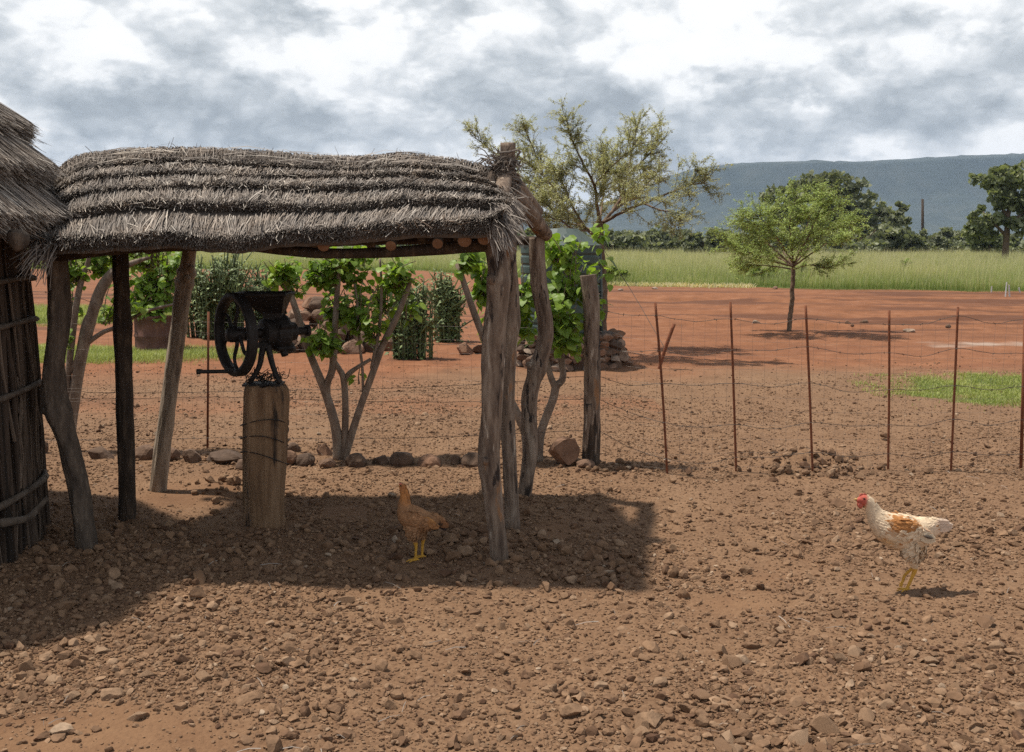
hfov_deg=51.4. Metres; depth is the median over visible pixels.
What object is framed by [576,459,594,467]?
boulder
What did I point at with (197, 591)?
loose stone
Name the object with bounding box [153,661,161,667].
loose stone
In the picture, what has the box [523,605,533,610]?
loose stone
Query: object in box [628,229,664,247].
bush
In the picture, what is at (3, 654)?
loose stone
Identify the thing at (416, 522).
hen
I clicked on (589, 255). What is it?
water tank
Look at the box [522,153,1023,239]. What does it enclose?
mountain
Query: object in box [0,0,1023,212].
sky
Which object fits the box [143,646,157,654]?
loose stone
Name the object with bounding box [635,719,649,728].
loose stone
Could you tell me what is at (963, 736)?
loose stone
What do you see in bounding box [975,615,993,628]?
loose stone
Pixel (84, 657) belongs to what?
loose stone
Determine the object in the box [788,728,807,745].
loose stone
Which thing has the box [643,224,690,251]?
bush
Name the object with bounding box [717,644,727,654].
loose stone
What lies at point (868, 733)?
loose stone
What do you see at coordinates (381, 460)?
boulder
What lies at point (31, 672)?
loose stone
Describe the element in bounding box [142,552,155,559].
loose stone
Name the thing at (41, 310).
lawn
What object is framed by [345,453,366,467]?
boulder
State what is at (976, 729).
loose stone
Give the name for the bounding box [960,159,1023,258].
tall tree
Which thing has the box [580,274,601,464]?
fence post
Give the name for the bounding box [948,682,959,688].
loose stone
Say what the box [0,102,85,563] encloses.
round hut
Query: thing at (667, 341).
metal stake
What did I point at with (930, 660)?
loose stone
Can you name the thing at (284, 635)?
loose stone
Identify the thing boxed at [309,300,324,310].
rockery stone
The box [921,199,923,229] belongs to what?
utility pole
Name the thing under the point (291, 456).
boulder
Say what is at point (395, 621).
loose stone
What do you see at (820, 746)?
loose stone
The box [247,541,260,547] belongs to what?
loose stone
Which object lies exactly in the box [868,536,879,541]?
loose stone
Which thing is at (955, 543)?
loose stone
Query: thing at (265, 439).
tree stump
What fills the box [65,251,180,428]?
leafy shrub
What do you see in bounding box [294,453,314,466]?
boulder
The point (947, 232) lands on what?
bush
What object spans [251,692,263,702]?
loose stone
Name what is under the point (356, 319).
leafy shrub
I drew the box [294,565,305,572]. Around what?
loose stone
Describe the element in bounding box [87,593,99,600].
loose stone
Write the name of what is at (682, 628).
loose stone
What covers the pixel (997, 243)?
bush
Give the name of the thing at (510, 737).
loose stone
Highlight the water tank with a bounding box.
[520,228,602,333]
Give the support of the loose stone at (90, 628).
on the ground at (696, 334)
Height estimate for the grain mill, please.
0.542 m
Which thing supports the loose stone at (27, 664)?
on the ground at (696, 334)
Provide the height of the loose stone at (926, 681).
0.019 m
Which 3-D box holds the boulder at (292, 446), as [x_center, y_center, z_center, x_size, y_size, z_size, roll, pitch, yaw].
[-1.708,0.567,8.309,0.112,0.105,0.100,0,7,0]
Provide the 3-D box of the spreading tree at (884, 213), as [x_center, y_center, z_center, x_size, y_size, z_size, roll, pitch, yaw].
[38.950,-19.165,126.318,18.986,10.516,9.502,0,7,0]
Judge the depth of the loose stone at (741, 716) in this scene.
3.62 m
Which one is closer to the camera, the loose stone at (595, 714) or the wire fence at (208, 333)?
the loose stone at (595, 714)
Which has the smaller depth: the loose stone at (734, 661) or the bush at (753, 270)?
the loose stone at (734, 661)
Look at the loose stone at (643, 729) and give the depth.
3.50 m
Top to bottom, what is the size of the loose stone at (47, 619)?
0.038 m
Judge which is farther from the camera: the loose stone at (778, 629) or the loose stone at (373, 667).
the loose stone at (778, 629)
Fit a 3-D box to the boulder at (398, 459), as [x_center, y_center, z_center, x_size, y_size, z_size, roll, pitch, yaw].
[-0.805,0.633,7.821,0.181,0.152,0.158,0,7,0]
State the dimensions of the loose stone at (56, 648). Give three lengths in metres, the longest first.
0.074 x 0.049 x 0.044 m
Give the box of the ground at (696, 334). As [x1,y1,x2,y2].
[0,246,1023,751]
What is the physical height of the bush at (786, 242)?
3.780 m
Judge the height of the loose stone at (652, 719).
0.070 m
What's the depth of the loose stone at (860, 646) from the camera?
4.19 m
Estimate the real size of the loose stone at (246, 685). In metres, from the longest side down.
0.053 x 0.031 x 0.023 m
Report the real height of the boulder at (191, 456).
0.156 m
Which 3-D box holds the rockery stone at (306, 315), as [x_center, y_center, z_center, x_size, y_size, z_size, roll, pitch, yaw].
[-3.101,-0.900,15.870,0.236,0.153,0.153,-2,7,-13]
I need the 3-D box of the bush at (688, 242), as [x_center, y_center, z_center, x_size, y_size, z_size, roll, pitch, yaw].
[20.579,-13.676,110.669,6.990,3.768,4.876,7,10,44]
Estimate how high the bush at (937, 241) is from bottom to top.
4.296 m
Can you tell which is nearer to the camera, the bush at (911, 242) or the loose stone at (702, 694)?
the loose stone at (702, 694)
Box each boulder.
[45,442,48,452]
[88,446,114,458]
[135,444,152,460]
[170,448,180,460]
[182,449,201,463]
[207,449,241,463]
[235,459,241,469]
[287,450,297,464]
[288,442,300,451]
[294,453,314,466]
[316,443,332,455]
[318,458,335,467]
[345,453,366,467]
[372,455,388,464]
[390,452,413,466]
[417,454,440,466]
[451,455,460,464]
[461,452,477,467]
[548,436,579,464]
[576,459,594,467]
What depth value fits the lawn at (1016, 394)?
11.83 m
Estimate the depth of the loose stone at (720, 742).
3.42 m
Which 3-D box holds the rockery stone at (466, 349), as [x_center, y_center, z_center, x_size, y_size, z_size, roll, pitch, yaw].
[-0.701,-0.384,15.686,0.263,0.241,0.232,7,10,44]
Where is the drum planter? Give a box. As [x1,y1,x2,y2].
[134,315,171,350]
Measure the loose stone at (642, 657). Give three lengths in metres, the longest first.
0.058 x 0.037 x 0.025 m
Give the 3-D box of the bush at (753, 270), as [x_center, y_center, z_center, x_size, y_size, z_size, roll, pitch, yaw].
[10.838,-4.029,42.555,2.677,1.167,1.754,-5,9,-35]
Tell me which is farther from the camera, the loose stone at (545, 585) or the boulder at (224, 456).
the boulder at (224, 456)
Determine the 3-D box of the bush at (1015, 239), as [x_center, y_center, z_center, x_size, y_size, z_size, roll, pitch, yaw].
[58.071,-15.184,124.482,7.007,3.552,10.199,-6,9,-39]
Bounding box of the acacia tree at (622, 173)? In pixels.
[459,93,732,330]
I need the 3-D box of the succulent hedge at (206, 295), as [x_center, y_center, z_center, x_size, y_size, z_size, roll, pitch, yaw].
[-5.037,-1.411,18.101,1.734,1.787,1.176,0,7,0]
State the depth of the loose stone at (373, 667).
4.01 m
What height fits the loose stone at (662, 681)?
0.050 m
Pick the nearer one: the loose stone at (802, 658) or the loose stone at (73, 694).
the loose stone at (73, 694)
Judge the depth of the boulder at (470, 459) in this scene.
7.74 m
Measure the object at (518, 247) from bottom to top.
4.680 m
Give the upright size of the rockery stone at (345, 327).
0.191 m
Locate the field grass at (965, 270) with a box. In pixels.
[31,244,1023,291]
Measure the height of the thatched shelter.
2.274 m
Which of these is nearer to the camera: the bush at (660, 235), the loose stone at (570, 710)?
the loose stone at (570, 710)
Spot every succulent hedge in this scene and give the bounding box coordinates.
[174,252,264,339]
[245,259,287,324]
[377,278,444,359]
[414,267,472,342]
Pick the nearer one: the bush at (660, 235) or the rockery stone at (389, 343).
the rockery stone at (389, 343)
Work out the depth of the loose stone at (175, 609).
4.62 m
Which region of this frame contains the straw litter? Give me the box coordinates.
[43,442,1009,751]
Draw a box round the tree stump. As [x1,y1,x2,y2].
[240,380,289,527]
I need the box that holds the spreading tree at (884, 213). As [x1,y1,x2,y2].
[758,169,912,239]
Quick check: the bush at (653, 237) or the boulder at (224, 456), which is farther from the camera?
the bush at (653, 237)
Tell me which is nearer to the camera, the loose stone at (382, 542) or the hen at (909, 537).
the hen at (909, 537)
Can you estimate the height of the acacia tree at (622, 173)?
3.528 m
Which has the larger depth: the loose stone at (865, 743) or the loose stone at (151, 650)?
the loose stone at (151, 650)
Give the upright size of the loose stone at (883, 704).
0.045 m
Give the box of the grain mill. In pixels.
[196,291,311,387]
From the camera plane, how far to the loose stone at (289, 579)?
5.08 m
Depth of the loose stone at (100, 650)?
4.17 m
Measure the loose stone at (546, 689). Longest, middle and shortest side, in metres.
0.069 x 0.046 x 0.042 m
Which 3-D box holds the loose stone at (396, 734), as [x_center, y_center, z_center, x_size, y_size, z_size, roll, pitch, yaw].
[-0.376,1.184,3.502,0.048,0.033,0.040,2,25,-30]
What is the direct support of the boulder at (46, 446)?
on the ground at (696, 334)
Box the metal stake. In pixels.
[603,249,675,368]
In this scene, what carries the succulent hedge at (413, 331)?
on the ground at (696, 334)
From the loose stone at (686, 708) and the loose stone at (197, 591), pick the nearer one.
the loose stone at (686, 708)
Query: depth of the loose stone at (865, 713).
3.61 m
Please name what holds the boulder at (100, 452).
on the ground at (696, 334)
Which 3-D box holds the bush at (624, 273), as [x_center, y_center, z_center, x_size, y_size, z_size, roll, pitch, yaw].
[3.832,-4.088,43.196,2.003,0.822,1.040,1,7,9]
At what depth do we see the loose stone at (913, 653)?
4.08 m
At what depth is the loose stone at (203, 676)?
3.93 m
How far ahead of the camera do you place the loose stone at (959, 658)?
4.05 m
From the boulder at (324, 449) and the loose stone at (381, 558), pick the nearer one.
the loose stone at (381, 558)
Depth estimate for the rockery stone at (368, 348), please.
15.73 m
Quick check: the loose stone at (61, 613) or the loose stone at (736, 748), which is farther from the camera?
the loose stone at (61, 613)
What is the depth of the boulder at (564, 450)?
7.67 m
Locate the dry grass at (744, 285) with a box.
[607,280,758,287]
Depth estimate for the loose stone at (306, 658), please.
4.08 m
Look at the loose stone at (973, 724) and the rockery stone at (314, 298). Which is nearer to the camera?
the loose stone at (973, 724)
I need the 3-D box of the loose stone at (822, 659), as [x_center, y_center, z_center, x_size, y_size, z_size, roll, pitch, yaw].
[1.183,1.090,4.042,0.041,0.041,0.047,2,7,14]
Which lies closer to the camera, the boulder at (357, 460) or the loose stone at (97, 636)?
the loose stone at (97, 636)
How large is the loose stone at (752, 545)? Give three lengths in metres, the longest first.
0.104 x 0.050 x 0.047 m
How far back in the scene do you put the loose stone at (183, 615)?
4.56 m
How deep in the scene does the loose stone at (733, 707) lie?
3.68 m
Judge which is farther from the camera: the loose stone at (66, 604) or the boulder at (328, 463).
the boulder at (328, 463)
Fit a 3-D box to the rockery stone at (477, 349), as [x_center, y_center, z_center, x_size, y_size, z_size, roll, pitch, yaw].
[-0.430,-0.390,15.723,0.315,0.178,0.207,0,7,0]
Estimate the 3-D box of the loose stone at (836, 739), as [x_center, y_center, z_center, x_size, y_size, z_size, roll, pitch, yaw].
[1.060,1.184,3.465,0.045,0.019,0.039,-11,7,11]
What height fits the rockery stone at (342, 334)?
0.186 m
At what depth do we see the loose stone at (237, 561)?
5.29 m
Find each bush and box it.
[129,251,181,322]
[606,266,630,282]
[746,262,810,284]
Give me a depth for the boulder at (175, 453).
7.88 m
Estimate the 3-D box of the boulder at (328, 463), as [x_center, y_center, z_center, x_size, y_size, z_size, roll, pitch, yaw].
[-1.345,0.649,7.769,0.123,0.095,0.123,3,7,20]
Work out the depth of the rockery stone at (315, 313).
15.77 m
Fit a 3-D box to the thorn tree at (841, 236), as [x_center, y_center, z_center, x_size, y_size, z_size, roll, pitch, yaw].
[5.044,-2.226,19.380,2.944,2.850,3.530,2,7,17]
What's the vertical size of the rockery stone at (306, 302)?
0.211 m
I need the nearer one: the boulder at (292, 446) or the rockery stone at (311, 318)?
the boulder at (292, 446)
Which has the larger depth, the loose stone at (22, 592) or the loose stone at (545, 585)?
the loose stone at (545, 585)
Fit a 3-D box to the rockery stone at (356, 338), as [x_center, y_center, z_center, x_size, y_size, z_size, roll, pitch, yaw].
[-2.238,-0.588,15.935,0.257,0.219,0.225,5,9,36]
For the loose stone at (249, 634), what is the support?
on the ground at (696, 334)
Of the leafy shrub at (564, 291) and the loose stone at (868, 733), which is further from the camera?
the leafy shrub at (564, 291)
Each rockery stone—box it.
[288,309,301,318]
[295,341,304,351]
[300,310,310,320]
[302,296,311,308]
[303,309,315,322]
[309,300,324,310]
[309,322,316,327]
[310,296,323,301]
[311,309,327,321]
[311,328,331,336]
[338,325,349,330]
[338,329,346,339]
[340,340,364,353]
[353,331,365,340]
[364,342,373,351]
[385,340,392,350]
[457,342,473,354]
[472,344,481,353]
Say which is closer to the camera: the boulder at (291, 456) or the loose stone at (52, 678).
the loose stone at (52, 678)
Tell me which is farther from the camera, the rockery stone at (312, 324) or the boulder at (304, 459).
the rockery stone at (312, 324)
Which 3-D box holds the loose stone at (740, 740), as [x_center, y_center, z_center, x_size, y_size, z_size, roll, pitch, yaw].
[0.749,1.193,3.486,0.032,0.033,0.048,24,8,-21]
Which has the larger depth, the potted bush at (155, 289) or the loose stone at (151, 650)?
the potted bush at (155, 289)
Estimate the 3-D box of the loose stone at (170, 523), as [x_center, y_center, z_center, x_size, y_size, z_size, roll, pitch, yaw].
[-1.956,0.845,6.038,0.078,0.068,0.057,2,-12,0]
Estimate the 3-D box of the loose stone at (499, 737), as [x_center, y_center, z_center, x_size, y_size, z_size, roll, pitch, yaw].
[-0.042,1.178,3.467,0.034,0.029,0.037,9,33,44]
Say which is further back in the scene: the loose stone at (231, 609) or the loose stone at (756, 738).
the loose stone at (231, 609)
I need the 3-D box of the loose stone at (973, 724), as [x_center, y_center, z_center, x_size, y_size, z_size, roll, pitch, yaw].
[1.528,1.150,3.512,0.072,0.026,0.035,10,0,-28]
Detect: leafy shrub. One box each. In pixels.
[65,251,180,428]
[259,245,426,460]
[449,223,616,461]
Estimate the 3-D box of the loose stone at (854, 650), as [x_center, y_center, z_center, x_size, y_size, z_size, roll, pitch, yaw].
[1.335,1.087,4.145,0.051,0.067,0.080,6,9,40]
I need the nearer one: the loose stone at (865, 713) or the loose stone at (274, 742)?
the loose stone at (274, 742)
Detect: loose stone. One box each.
[0,652,13,658]
[13,589,25,597]
[18,659,33,671]
[19,651,26,656]
[25,670,36,678]
[28,545,41,554]
[42,617,52,621]
[45,674,57,682]
[49,722,73,734]
[52,645,64,652]
[55,600,76,610]
[58,610,65,616]
[63,691,79,698]
[78,655,89,660]
[86,626,94,631]
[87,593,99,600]
[92,633,101,641]
[94,645,111,654]
[97,529,110,540]
[100,687,122,700]
[127,711,149,720]
[139,670,156,677]
[141,632,154,639]
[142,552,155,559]
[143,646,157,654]
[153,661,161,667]
[163,519,174,526]
[171,605,180,612]
[179,613,191,620]
[189,586,206,598]
[195,670,212,681]
[215,671,227,677]
[227,606,239,613]
[229,662,244,668]
[230,558,246,566]
[236,691,256,705]
[241,683,252,689]
[245,631,253,639]
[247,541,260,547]
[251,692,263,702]
[266,734,282,751]
[280,633,291,638]
[285,577,295,583]
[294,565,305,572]
[301,655,309,660]
[322,735,334,742]
[336,595,354,603]
[346,689,357,697]
[369,664,377,670]
[375,540,386,545]
[376,555,386,561]
[389,617,403,624]
[392,730,403,739]
[443,533,459,542]
[461,734,472,744]
[496,735,505,741]
[497,621,505,629]
[506,733,516,741]
[516,720,528,726]
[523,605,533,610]
[541,581,550,590]
[541,684,555,692]
[558,703,582,717]
[590,710,603,719]
[632,711,662,728]
[632,725,649,734]
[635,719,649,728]
[638,653,650,660]
[652,677,666,686]
[677,624,688,631]
[677,703,695,713]
[691,689,711,700]
[714,737,731,751]
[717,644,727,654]
[721,729,734,743]
[722,655,742,667]
[728,704,736,710]
[728,743,743,751]
[731,728,753,739]
[735,736,746,744]
[737,712,749,719]
[746,541,757,550]
[752,734,763,743]
[774,626,784,632]
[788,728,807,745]
[791,652,809,665]
[808,712,839,734]
[815,742,826,751]
[819,657,827,664]
[829,498,846,507]
[831,610,841,617]
[832,653,846,661]
[832,736,842,741]
[838,719,847,725]
[848,645,864,655]
[856,643,865,648]
[857,737,869,746]
[858,707,874,720]
[864,731,873,736]
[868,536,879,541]
[878,698,895,709]
[909,650,918,657]
[921,678,930,683]
[923,656,938,663]
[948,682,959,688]
[950,541,963,546]
[954,655,964,661]
[956,733,975,742]
[968,720,983,728]
[968,724,985,733]
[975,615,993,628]
[988,640,1004,649]
[1015,702,1023,706]
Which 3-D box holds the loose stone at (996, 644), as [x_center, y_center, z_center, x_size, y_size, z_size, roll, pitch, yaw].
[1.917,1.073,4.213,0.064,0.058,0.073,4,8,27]
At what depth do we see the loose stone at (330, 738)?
3.46 m
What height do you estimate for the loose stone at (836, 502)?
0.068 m
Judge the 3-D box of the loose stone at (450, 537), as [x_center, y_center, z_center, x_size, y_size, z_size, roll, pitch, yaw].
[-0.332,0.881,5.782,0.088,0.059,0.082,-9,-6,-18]
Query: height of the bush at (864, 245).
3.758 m
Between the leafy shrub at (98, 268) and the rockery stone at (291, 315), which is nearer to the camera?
the leafy shrub at (98, 268)
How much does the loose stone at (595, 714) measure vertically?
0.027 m
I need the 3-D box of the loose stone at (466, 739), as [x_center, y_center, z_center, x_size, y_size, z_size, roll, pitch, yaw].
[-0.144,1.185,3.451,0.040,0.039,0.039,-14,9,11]
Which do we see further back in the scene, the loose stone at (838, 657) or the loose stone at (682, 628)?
the loose stone at (682, 628)
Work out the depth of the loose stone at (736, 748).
3.41 m
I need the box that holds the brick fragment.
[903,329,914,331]
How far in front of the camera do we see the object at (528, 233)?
151.24 m
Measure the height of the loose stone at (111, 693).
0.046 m
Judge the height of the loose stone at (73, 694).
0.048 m
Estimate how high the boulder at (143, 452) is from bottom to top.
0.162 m
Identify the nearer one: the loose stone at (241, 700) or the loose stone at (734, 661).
the loose stone at (241, 700)
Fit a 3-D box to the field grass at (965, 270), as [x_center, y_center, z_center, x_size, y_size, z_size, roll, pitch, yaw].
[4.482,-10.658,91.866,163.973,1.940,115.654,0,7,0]
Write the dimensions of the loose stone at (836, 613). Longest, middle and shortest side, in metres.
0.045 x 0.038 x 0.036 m
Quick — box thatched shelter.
[2,137,553,560]
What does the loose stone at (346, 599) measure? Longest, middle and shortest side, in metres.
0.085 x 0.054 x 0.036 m
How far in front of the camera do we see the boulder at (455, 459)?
7.81 m
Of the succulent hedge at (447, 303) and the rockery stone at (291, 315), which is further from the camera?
the succulent hedge at (447, 303)
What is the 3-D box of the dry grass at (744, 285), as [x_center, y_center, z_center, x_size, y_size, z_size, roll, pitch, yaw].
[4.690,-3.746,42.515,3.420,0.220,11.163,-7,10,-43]
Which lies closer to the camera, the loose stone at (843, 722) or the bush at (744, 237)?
the loose stone at (843, 722)
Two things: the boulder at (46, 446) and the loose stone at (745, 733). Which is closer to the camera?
the loose stone at (745, 733)
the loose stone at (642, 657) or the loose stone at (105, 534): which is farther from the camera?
the loose stone at (105, 534)
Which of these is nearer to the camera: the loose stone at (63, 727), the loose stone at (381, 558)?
the loose stone at (63, 727)
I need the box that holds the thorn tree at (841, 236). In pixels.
[701,176,872,330]
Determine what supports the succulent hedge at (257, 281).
on the ground at (696, 334)
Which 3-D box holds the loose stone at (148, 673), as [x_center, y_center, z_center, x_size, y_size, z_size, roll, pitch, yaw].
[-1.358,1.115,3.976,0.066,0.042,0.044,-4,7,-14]
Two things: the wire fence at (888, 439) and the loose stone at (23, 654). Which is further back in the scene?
the wire fence at (888, 439)
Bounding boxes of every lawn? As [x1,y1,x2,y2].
[34,302,193,326]
[38,342,277,365]
[849,370,1021,411]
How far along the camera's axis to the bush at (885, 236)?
119.50 m
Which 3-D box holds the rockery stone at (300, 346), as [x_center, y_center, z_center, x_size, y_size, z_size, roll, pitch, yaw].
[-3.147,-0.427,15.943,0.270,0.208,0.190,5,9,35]
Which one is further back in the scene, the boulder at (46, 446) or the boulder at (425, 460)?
the boulder at (46, 446)
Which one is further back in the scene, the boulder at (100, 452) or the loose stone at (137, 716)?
the boulder at (100, 452)
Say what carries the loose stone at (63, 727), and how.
on the ground at (696, 334)
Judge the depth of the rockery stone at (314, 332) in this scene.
15.65 m
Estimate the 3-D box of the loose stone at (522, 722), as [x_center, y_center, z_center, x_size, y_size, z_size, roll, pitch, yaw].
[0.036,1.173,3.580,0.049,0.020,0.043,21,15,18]
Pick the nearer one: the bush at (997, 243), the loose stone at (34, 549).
the loose stone at (34, 549)
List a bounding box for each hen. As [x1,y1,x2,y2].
[397,483,448,562]
[853,493,952,591]
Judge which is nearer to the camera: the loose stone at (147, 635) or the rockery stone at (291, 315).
the loose stone at (147, 635)
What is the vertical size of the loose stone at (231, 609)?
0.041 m
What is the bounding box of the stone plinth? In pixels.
[516,328,632,371]
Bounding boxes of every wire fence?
[34,291,584,451]
[600,302,1023,473]
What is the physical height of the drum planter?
0.560 m
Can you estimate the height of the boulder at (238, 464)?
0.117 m
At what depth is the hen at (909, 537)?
4.88 m
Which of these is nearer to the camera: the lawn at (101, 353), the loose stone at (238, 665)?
the loose stone at (238, 665)
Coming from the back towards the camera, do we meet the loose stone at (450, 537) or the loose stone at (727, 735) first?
the loose stone at (450, 537)
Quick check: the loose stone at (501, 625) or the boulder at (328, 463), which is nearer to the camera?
the loose stone at (501, 625)
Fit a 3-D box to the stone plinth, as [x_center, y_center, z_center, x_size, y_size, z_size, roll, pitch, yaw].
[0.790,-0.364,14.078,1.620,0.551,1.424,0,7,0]
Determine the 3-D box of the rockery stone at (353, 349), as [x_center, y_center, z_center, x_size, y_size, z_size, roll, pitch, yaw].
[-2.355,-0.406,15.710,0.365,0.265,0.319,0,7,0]

